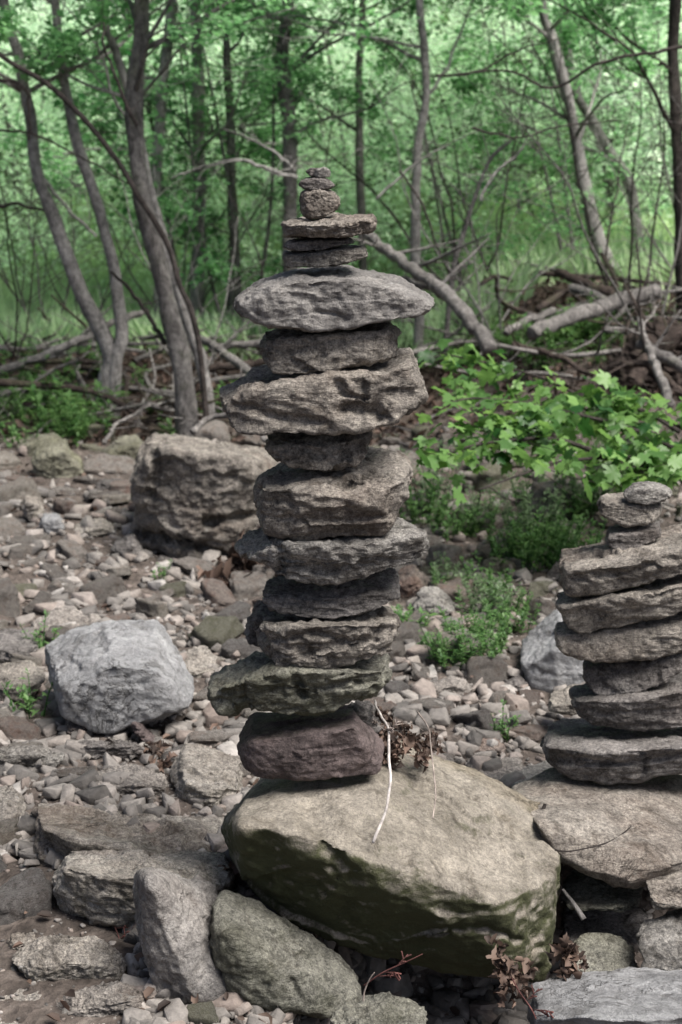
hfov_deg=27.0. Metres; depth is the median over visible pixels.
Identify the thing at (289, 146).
tree
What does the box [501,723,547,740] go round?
stone
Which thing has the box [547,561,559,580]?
stone
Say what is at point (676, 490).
stone
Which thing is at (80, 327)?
stick
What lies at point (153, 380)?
stick
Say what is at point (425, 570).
stone
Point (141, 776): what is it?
stone
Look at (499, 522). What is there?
stone
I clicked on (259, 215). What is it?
bare shrub
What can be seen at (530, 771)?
slab
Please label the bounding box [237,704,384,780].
stone
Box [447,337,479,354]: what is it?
plant
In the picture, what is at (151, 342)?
stick
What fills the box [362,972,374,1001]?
twig
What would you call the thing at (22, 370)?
plant
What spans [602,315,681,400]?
root mass
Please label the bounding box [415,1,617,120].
sapling
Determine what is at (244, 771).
stone
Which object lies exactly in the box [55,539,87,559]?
stone
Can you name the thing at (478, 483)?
stone
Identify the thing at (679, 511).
stone
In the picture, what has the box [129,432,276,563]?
boulder
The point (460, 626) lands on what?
plant
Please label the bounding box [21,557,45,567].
stone
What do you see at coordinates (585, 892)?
stone
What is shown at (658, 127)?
sapling
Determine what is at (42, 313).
stick
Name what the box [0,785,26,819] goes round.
stone
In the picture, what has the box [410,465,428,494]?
stone
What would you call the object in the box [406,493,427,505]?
stone
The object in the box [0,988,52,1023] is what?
stone
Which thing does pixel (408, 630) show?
stone
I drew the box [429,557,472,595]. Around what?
plant
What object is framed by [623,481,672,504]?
stone
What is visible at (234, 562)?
dead leaves
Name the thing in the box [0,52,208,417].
tree
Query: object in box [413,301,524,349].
stick
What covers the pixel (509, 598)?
plant
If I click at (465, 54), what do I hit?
sapling
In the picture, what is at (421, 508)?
stone
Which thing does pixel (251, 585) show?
stone
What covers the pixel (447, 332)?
stick
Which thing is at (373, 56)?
sapling
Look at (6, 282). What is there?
bare shrub
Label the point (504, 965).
dead leaves
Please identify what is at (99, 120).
sapling
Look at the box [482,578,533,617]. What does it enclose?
plant
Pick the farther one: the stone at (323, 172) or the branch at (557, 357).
the branch at (557, 357)
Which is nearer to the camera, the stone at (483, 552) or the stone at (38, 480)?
the stone at (483, 552)
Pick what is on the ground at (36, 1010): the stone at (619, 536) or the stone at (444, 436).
the stone at (444, 436)
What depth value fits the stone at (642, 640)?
3.28 m
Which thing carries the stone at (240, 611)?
on the ground at (36, 1010)
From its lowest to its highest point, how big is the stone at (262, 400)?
0.147 m
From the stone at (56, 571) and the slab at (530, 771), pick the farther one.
the stone at (56, 571)
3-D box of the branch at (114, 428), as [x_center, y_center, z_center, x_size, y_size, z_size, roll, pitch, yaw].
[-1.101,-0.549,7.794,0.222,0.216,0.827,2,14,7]
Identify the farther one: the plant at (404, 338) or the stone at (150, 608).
the plant at (404, 338)
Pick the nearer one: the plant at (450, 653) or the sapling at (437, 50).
the plant at (450, 653)
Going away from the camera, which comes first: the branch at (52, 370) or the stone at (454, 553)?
the stone at (454, 553)
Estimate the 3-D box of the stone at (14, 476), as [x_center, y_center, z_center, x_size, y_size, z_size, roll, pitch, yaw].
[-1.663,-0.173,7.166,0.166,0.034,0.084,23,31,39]
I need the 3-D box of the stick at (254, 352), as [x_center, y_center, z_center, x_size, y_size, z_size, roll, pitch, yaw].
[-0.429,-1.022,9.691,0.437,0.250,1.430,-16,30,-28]
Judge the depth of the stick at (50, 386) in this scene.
8.31 m
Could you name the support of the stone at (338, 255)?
on the stone at (327, 298)
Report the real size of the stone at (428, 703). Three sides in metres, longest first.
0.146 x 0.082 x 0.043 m
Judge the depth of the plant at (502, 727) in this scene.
3.92 m
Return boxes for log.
[0,291,146,375]
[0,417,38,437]
[57,351,168,357]
[200,319,252,373]
[207,358,264,372]
[208,339,260,352]
[526,284,660,340]
[554,268,631,307]
[568,284,624,314]
[603,326,634,335]
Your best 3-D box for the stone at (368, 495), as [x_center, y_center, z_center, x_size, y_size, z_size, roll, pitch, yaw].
[-0.017,-0.035,2.811,0.324,0.148,0.296,0,14,0]
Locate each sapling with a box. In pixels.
[0,0,77,141]
[0,0,120,211]
[1,0,217,180]
[7,0,190,121]
[32,0,336,294]
[71,1,347,333]
[81,59,307,248]
[127,0,240,100]
[180,1,323,169]
[205,83,394,262]
[236,0,487,236]
[303,16,454,187]
[314,0,522,218]
[340,23,556,281]
[392,338,681,506]
[400,0,646,220]
[401,0,633,199]
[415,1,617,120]
[453,0,670,263]
[503,0,681,221]
[541,1,647,103]
[552,2,681,125]
[559,8,681,172]
[583,20,681,217]
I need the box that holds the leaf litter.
[0,276,679,1023]
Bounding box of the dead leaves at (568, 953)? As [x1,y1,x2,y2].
[543,932,589,981]
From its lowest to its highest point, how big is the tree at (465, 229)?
2.007 m
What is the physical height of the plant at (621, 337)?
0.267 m
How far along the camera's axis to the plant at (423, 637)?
4.54 m
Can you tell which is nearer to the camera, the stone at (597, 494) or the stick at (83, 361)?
the stone at (597, 494)
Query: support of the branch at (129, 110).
attached to the tree at (115, 158)
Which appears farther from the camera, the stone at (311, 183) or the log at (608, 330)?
the log at (608, 330)
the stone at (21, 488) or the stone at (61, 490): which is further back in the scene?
the stone at (61, 490)
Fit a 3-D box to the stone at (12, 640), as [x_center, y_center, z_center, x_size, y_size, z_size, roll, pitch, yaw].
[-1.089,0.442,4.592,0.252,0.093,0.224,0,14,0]
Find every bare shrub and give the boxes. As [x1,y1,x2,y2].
[0,130,154,324]
[0,157,138,376]
[0,167,206,316]
[1,64,359,383]
[28,133,325,314]
[148,0,667,298]
[171,74,416,287]
[256,98,481,324]
[278,0,625,364]
[444,1,681,311]
[453,56,681,328]
[559,0,681,273]
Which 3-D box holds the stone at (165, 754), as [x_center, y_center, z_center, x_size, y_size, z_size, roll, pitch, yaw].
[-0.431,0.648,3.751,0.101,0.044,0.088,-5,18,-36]
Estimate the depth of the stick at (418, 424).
8.29 m
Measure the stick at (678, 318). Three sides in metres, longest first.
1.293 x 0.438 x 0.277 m
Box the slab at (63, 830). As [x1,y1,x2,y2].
[28,803,223,866]
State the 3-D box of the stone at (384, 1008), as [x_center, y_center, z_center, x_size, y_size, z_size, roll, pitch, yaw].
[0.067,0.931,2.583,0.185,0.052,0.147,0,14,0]
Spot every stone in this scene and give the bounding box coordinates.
[0,451,21,468]
[0,476,44,504]
[0,501,20,508]
[0,503,15,516]
[0,517,25,540]
[0,577,19,616]
[0,620,7,628]
[0,628,40,662]
[0,660,44,703]
[0,708,10,716]
[0,716,40,742]
[0,744,64,767]
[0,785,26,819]
[0,818,21,844]
[0,858,6,872]
[0,867,55,925]
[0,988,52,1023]
[1,485,48,497]
[5,474,20,479]
[7,932,36,949]
[8,544,33,559]
[8,742,42,745]
[9,534,51,544]
[9,653,41,665]
[11,934,126,980]
[14,583,36,599]
[16,433,67,456]
[20,495,43,522]
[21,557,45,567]
[23,590,58,614]
[28,477,44,483]
[31,441,83,478]
[31,607,100,635]
[39,513,64,534]
[41,564,66,580]
[42,625,68,645]
[48,579,79,595]
[49,486,81,494]
[53,499,74,514]
[54,765,95,776]
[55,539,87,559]
[56,980,144,1017]
[65,719,86,735]
[72,476,99,484]
[74,517,113,536]
[78,739,144,759]
[79,573,126,603]
[80,443,103,451]
[83,453,135,474]
[86,423,116,443]
[87,491,121,499]
[95,478,122,490]
[95,507,120,514]
[95,556,115,564]
[95,763,166,796]
[101,434,143,459]
[101,493,130,504]
[102,613,130,620]
[105,566,131,575]
[108,480,130,493]
[111,533,142,556]
[127,502,134,511]
[130,721,154,741]
[132,867,226,1004]
[134,597,168,617]
[146,588,173,600]
[151,422,174,433]
[159,581,186,596]
[160,621,177,626]
[160,744,182,760]
[172,556,213,578]
[172,635,187,646]
[184,645,225,677]
[184,729,236,747]
[186,1001,218,1023]
[188,615,243,648]
[192,686,208,701]
[194,420,229,442]
[199,578,235,606]
[207,651,392,715]
[212,605,223,612]
[213,601,251,623]
[219,347,428,435]
[221,638,262,659]
[229,571,267,599]
[229,708,265,718]
[233,265,434,332]
[234,517,429,585]
[235,432,266,446]
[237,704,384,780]
[240,765,251,776]
[244,600,276,646]
[252,563,280,579]
[252,595,262,605]
[253,447,412,540]
[255,605,400,669]
[259,321,401,374]
[262,567,400,619]
[265,431,372,472]
[280,212,376,238]
[282,245,367,267]
[283,237,353,250]
[299,177,334,189]
[299,189,340,219]
[306,168,317,176]
[313,167,330,177]
[330,991,427,1023]
[348,700,383,732]
[363,696,396,710]
[378,433,400,438]
[378,437,400,446]
[383,680,409,693]
[386,641,406,661]
[390,717,406,727]
[394,621,423,643]
[397,441,418,451]
[398,564,429,597]
[402,450,429,469]
[403,516,423,528]
[405,610,446,635]
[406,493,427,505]
[409,697,455,713]
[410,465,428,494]
[410,662,429,680]
[411,425,432,440]
[413,586,454,616]
[417,498,443,512]
[419,563,464,576]
[426,543,463,565]
[427,535,441,545]
[429,676,472,694]
[430,574,473,605]
[430,631,480,663]
[435,746,453,761]
[438,433,452,450]
[438,468,454,477]
[447,504,504,534]
[449,611,486,629]
[450,710,500,731]
[459,435,483,442]
[461,471,472,480]
[462,481,472,493]
[463,572,498,584]
[465,656,507,685]
[466,738,505,755]
[468,442,511,469]
[469,459,517,492]
[474,544,493,562]
[477,502,505,510]
[477,594,511,612]
[480,557,515,575]
[488,689,509,702]
[495,527,523,547]
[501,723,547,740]
[504,557,544,568]
[504,675,527,689]
[505,515,544,525]
[505,619,530,632]
[511,452,533,467]
[515,489,528,499]
[517,689,540,707]
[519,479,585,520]
[524,599,556,620]
[526,580,556,600]
[532,470,561,481]
[535,544,555,564]
[538,521,577,540]
[540,718,681,784]
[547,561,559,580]
[547,684,578,715]
[554,611,681,662]
[555,574,681,632]
[558,524,681,597]
[559,907,652,946]
[561,869,643,912]
[569,671,681,731]
[573,932,637,971]
[582,653,681,695]
[584,488,614,508]
[590,512,616,527]
[597,492,662,527]
[605,521,660,549]
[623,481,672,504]
[645,870,681,909]
[671,487,678,495]
[676,505,681,516]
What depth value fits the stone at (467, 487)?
6.70 m
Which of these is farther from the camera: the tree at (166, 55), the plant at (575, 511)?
the tree at (166, 55)
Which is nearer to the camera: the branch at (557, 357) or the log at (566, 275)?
the branch at (557, 357)
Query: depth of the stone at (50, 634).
4.68 m
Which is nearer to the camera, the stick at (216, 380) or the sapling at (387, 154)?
the stick at (216, 380)
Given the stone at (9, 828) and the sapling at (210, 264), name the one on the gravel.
the stone at (9, 828)
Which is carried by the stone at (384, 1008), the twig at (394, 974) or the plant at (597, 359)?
the twig at (394, 974)
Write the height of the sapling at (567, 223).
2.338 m
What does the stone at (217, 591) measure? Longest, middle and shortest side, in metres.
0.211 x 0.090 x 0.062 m
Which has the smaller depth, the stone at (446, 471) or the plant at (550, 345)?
the stone at (446, 471)
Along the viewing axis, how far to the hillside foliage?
13.37 m
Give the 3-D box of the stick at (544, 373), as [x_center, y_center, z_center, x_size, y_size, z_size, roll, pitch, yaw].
[1.090,-0.872,8.347,1.246,0.267,0.422,3,9,7]
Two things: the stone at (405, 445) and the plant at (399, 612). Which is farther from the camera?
the stone at (405, 445)
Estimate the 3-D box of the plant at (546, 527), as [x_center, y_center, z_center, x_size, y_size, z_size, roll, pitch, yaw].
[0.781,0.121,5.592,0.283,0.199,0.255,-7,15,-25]
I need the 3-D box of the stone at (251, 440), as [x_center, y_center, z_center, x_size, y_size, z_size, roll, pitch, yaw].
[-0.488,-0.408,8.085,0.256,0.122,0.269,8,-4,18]
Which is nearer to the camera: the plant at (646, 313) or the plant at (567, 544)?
the plant at (567, 544)
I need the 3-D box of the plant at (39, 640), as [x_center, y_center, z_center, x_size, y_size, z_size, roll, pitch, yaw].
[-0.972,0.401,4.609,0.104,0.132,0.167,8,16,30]
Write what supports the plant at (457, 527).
on the ground at (36, 1010)
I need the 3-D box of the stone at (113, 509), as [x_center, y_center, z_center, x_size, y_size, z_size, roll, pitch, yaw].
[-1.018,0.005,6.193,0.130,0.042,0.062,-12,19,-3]
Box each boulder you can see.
[44,619,194,734]
[51,849,233,928]
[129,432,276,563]
[170,743,243,806]
[209,890,361,1018]
[221,741,561,982]
[635,908,681,970]
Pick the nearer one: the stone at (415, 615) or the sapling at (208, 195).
the stone at (415, 615)
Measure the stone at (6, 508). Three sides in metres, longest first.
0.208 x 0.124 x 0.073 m
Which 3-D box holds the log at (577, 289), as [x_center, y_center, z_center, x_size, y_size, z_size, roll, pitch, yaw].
[1.687,-1.405,9.416,0.422,0.195,0.100,9,16,32]
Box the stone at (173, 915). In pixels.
[132,867,226,1004]
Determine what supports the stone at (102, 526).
on the ground at (36, 1010)
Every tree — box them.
[0,0,168,421]
[0,0,176,320]
[0,0,319,414]
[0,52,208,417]
[71,0,366,319]
[125,0,420,436]
[177,0,316,321]
[181,0,385,269]
[197,0,521,356]
[246,0,438,270]
[350,217,502,356]
[405,94,525,360]
[440,0,681,272]
[448,0,681,253]
[458,0,681,310]
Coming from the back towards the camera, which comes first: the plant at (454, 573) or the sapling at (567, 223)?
the sapling at (567, 223)
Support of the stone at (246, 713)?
on the ground at (36, 1010)
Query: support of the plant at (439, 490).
on the ground at (36, 1010)
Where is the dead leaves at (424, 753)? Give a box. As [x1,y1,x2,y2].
[403,731,445,772]
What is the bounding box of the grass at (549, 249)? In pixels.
[0,112,675,367]
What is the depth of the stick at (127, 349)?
9.81 m
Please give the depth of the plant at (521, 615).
4.71 m
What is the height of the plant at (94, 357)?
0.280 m
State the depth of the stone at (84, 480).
6.91 m
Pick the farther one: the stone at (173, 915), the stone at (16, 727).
the stone at (16, 727)
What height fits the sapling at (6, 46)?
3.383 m
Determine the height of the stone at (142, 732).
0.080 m
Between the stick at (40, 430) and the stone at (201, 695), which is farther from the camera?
the stick at (40, 430)
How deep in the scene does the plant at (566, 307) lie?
9.18 m
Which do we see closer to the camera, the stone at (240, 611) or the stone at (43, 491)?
the stone at (240, 611)
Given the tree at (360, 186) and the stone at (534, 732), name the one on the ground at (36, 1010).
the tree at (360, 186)
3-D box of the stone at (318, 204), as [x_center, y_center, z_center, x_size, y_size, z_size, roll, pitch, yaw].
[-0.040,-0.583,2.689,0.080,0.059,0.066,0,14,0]
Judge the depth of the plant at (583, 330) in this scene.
9.14 m
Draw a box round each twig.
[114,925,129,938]
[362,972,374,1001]
[363,951,421,985]
[371,711,423,732]
[511,978,553,1019]
[555,826,630,851]
[562,889,585,920]
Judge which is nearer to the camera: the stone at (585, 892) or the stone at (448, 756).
the stone at (585, 892)
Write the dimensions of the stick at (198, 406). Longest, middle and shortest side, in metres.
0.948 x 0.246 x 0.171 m
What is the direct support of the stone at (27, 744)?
on the gravel
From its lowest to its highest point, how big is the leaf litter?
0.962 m
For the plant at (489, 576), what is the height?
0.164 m
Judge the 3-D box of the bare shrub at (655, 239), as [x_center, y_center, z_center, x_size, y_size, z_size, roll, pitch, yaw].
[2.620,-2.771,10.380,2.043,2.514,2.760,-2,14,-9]
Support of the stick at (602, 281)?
on the ground at (36, 1010)
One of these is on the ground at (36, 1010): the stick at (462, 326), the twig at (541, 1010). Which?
the stick at (462, 326)
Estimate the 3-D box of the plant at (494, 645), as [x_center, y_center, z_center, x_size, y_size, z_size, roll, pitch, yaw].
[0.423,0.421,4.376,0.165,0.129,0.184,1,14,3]
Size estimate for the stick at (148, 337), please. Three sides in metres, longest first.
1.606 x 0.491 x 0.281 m
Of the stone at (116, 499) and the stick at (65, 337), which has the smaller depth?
the stone at (116, 499)
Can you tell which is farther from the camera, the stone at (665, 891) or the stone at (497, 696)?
the stone at (497, 696)
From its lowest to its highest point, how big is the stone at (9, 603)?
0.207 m
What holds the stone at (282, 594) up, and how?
on the stone at (283, 640)
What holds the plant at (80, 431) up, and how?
on the ground at (36, 1010)
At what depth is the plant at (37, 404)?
8.15 m
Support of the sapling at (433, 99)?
on the ground at (36, 1010)
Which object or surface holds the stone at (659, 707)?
on the stone at (580, 749)
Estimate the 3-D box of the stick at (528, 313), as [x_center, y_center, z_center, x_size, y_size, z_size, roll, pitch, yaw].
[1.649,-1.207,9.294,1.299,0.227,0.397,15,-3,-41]
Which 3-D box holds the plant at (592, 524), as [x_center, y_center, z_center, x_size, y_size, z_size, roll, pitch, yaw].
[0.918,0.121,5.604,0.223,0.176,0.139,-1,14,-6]
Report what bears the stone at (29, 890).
on the ground at (36, 1010)
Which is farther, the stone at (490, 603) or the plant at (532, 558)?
the plant at (532, 558)
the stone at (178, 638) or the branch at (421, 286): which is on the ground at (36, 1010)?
the stone at (178, 638)
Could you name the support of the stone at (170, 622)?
on the gravel
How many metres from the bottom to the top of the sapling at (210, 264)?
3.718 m
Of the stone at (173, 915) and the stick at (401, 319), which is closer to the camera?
the stone at (173, 915)
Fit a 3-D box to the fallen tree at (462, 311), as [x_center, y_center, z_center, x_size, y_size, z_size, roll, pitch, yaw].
[0.508,-1.312,8.003,1.264,0.727,0.584,12,18,41]
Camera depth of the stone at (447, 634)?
4.41 m
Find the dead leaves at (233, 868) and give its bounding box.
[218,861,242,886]
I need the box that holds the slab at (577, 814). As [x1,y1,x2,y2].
[511,767,681,888]
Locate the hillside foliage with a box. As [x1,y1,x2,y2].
[0,0,681,297]
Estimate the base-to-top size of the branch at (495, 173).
0.572 m
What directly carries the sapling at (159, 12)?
on the ground at (36, 1010)
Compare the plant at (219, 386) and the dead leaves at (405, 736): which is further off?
the plant at (219, 386)
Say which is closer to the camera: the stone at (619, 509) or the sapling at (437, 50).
the stone at (619, 509)
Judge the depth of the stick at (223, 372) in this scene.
9.72 m
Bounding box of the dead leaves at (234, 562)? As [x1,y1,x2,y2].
[196,524,278,588]
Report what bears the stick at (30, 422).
on the ground at (36, 1010)
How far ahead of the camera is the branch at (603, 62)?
6.98 m
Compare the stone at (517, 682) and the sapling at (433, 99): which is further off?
the sapling at (433, 99)
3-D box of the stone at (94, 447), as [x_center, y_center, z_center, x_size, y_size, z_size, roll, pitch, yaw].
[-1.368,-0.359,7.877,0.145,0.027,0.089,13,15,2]
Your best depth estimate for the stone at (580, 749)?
3.28 m
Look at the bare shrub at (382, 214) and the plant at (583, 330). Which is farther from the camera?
the bare shrub at (382, 214)
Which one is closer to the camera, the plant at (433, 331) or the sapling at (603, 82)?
the plant at (433, 331)
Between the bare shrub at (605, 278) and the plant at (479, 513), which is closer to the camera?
the plant at (479, 513)
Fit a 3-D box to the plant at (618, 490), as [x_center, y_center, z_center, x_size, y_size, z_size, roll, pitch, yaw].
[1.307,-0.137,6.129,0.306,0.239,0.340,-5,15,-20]
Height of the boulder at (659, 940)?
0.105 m
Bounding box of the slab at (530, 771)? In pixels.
[511,760,681,786]
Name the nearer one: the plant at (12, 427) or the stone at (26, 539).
the stone at (26, 539)
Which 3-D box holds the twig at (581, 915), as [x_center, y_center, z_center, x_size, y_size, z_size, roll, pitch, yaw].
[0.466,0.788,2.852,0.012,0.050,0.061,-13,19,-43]
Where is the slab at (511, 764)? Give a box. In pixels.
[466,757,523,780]
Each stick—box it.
[0,313,79,350]
[0,319,145,353]
[0,348,98,379]
[0,361,152,416]
[0,377,172,411]
[0,379,235,437]
[0,387,18,419]
[0,389,74,417]
[4,321,47,344]
[10,420,69,425]
[20,335,95,402]
[24,321,56,344]
[37,307,80,321]
[38,408,106,433]
[39,353,217,390]
[41,355,174,394]
[51,294,134,344]
[53,312,109,360]
[76,357,173,406]
[122,348,162,433]
[123,383,219,435]
[123,397,228,422]
[127,326,172,412]
[128,316,210,341]
[128,337,235,362]
[133,311,265,362]
[143,388,223,411]
[152,396,219,414]
[154,348,225,407]
[162,374,245,389]
[188,317,258,343]
[194,346,259,375]
[205,331,263,352]
[238,322,268,358]
[389,425,410,431]
[391,291,434,322]
[397,318,412,347]
[405,307,524,334]
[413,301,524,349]
[413,311,503,354]
[415,389,480,426]
[416,324,488,360]
[418,283,489,365]
[418,320,504,348]
[423,342,587,380]
[431,258,541,308]
[433,297,485,325]
[472,332,597,350]
[474,382,510,407]
[479,259,538,285]
[480,349,525,370]
[494,275,551,313]
[496,302,636,357]
[512,250,613,278]
[527,312,598,339]
[533,253,674,285]
[535,258,648,311]
[541,277,562,292]
[555,247,681,315]
[566,290,681,326]
[580,247,627,283]
[580,252,619,337]
[587,309,681,328]
[606,301,681,316]
[607,254,674,305]
[607,307,681,316]
[652,297,681,320]
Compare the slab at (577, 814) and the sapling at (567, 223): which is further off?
the sapling at (567, 223)
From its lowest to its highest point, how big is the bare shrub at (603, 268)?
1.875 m
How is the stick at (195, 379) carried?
on the ground at (36, 1010)
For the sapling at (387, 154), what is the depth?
11.78 m
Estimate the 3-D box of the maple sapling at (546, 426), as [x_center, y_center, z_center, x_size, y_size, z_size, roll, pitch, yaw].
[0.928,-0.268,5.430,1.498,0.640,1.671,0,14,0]
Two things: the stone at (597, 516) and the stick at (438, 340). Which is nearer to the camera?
the stone at (597, 516)
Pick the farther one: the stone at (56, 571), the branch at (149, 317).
the branch at (149, 317)
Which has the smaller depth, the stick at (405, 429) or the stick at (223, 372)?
the stick at (405, 429)
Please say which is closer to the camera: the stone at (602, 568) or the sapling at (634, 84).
the stone at (602, 568)
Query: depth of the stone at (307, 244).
2.66 m
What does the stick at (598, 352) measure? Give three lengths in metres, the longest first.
1.747 x 0.592 x 0.374 m
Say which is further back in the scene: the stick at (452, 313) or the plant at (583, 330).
the stick at (452, 313)
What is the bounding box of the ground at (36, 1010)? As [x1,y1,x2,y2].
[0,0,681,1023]
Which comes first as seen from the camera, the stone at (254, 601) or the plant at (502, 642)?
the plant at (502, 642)
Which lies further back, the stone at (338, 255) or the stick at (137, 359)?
the stick at (137, 359)
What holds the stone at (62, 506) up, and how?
on the ground at (36, 1010)
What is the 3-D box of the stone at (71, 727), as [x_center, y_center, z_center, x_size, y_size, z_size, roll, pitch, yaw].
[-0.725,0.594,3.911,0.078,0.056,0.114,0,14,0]
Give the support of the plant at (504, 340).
on the ground at (36, 1010)
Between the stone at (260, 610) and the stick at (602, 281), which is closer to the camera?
the stone at (260, 610)
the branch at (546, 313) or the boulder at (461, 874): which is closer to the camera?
the boulder at (461, 874)
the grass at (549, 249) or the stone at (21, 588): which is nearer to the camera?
the stone at (21, 588)
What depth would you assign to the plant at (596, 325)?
9.13 m
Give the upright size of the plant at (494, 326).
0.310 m
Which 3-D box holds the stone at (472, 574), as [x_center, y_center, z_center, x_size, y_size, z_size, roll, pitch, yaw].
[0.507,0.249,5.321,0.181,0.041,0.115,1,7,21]
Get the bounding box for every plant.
[0,345,49,404]
[0,369,71,412]
[0,392,24,426]
[0,413,51,447]
[1,668,52,718]
[7,379,77,433]
[13,356,86,399]
[19,609,61,648]
[24,383,99,435]
[37,376,130,424]
[42,403,97,447]
[44,380,112,440]
[66,343,124,377]
[94,362,150,392]
[138,378,165,414]
[151,559,171,581]
[157,412,174,434]
[196,378,237,412]
[389,603,437,626]
[399,439,468,512]
[399,479,455,526]
[400,329,441,349]
[417,618,453,643]
[423,623,472,665]
[424,314,456,342]
[426,502,478,540]
[429,551,460,583]
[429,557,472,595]
[434,620,493,669]
[437,597,493,650]
[445,490,503,535]
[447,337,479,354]
[454,627,503,669]
[458,572,502,615]
[460,550,514,594]
[460,606,513,653]
[463,307,517,344]
[463,477,509,518]
[470,573,520,626]
[482,513,555,558]
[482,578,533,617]
[483,591,541,634]
[488,316,523,342]
[489,318,535,358]
[490,504,573,573]
[490,699,521,742]
[493,319,530,356]
[500,470,567,556]
[500,514,576,562]
[510,318,580,371]
[510,468,561,506]
[518,312,577,348]
[519,514,590,568]
[524,346,563,371]
[533,304,585,346]
[550,518,596,547]
[551,307,606,345]
[551,458,613,517]
[551,471,613,521]
[552,496,584,542]
[567,286,633,345]
[571,517,606,547]
[574,319,610,341]
[575,330,617,364]
[592,422,675,492]
[613,464,664,493]
[617,326,631,345]
[641,304,679,322]
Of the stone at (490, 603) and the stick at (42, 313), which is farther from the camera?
the stick at (42, 313)
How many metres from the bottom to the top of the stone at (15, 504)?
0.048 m
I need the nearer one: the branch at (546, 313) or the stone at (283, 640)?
the stone at (283, 640)
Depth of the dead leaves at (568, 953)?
2.79 m
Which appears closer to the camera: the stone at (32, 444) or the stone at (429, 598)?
the stone at (429, 598)
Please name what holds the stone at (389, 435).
on the ground at (36, 1010)
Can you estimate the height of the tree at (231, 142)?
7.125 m
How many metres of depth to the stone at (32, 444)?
7.68 m
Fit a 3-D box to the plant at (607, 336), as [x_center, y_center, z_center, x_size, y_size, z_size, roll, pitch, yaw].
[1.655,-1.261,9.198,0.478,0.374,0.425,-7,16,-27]
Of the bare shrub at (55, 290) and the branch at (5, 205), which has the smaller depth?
the branch at (5, 205)
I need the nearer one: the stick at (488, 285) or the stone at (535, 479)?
the stone at (535, 479)
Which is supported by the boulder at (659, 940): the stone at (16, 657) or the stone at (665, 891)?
the stone at (665, 891)
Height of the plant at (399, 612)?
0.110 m
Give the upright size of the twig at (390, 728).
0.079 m
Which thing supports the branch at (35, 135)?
attached to the tree at (115, 158)
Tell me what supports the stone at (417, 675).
on the ground at (36, 1010)
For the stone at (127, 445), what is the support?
on the ground at (36, 1010)
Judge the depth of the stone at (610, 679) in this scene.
3.32 m
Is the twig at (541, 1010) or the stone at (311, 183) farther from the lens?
the stone at (311, 183)
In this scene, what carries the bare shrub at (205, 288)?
on the ground at (36, 1010)
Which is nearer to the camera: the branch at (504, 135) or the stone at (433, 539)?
the stone at (433, 539)
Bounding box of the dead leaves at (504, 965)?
[484,933,537,1007]
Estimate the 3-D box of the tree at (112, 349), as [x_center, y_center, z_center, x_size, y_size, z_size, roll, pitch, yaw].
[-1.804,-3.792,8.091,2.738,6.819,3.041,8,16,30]
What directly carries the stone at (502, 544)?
on the ground at (36, 1010)
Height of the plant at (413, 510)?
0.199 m
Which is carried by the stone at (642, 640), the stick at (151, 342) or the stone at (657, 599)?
the stone at (657, 599)
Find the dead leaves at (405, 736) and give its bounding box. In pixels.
[375,706,416,769]
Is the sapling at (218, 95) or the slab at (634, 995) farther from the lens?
the sapling at (218, 95)
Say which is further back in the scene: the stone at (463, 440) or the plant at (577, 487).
the stone at (463, 440)
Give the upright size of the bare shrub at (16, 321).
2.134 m
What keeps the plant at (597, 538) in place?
on the ground at (36, 1010)
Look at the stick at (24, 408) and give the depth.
8.35 m
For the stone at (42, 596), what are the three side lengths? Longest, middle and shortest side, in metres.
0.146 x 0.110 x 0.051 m
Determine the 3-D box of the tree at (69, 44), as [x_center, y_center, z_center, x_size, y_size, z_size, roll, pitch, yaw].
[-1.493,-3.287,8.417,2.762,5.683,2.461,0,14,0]
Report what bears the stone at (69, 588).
on the ground at (36, 1010)
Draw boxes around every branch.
[0,74,34,140]
[0,116,132,184]
[0,166,43,214]
[0,351,89,397]
[26,178,96,237]
[80,22,154,126]
[102,391,167,444]
[110,270,177,344]
[171,154,312,183]
[223,102,322,172]
[375,119,478,199]
[398,171,459,278]
[401,259,493,301]
[421,21,681,88]
[435,25,559,76]
[460,106,540,201]
[472,97,623,138]
[502,305,594,377]
[503,307,556,336]
[571,266,680,408]
[618,239,660,352]
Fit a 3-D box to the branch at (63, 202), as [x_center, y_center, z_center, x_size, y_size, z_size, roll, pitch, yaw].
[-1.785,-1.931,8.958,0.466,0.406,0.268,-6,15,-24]
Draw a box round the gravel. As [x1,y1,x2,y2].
[0,426,681,1023]
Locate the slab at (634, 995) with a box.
[527,967,681,1023]
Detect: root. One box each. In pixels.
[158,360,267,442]
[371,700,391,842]
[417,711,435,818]
[551,301,681,402]
[612,283,681,389]
[636,306,681,373]
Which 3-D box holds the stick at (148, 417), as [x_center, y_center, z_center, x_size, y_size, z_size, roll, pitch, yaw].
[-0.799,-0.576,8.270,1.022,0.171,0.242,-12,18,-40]
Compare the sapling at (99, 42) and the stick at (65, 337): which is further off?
the sapling at (99, 42)
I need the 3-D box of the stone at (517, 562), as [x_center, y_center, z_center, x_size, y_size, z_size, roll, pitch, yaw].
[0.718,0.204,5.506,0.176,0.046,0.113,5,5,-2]
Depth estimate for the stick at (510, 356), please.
9.20 m
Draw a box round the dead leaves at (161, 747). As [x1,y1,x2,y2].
[143,740,177,771]
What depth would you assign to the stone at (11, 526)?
6.00 m
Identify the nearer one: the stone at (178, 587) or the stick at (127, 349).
the stone at (178, 587)
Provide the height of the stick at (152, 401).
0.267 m
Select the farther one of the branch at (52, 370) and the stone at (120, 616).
the branch at (52, 370)
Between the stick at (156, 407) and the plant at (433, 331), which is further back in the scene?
the plant at (433, 331)

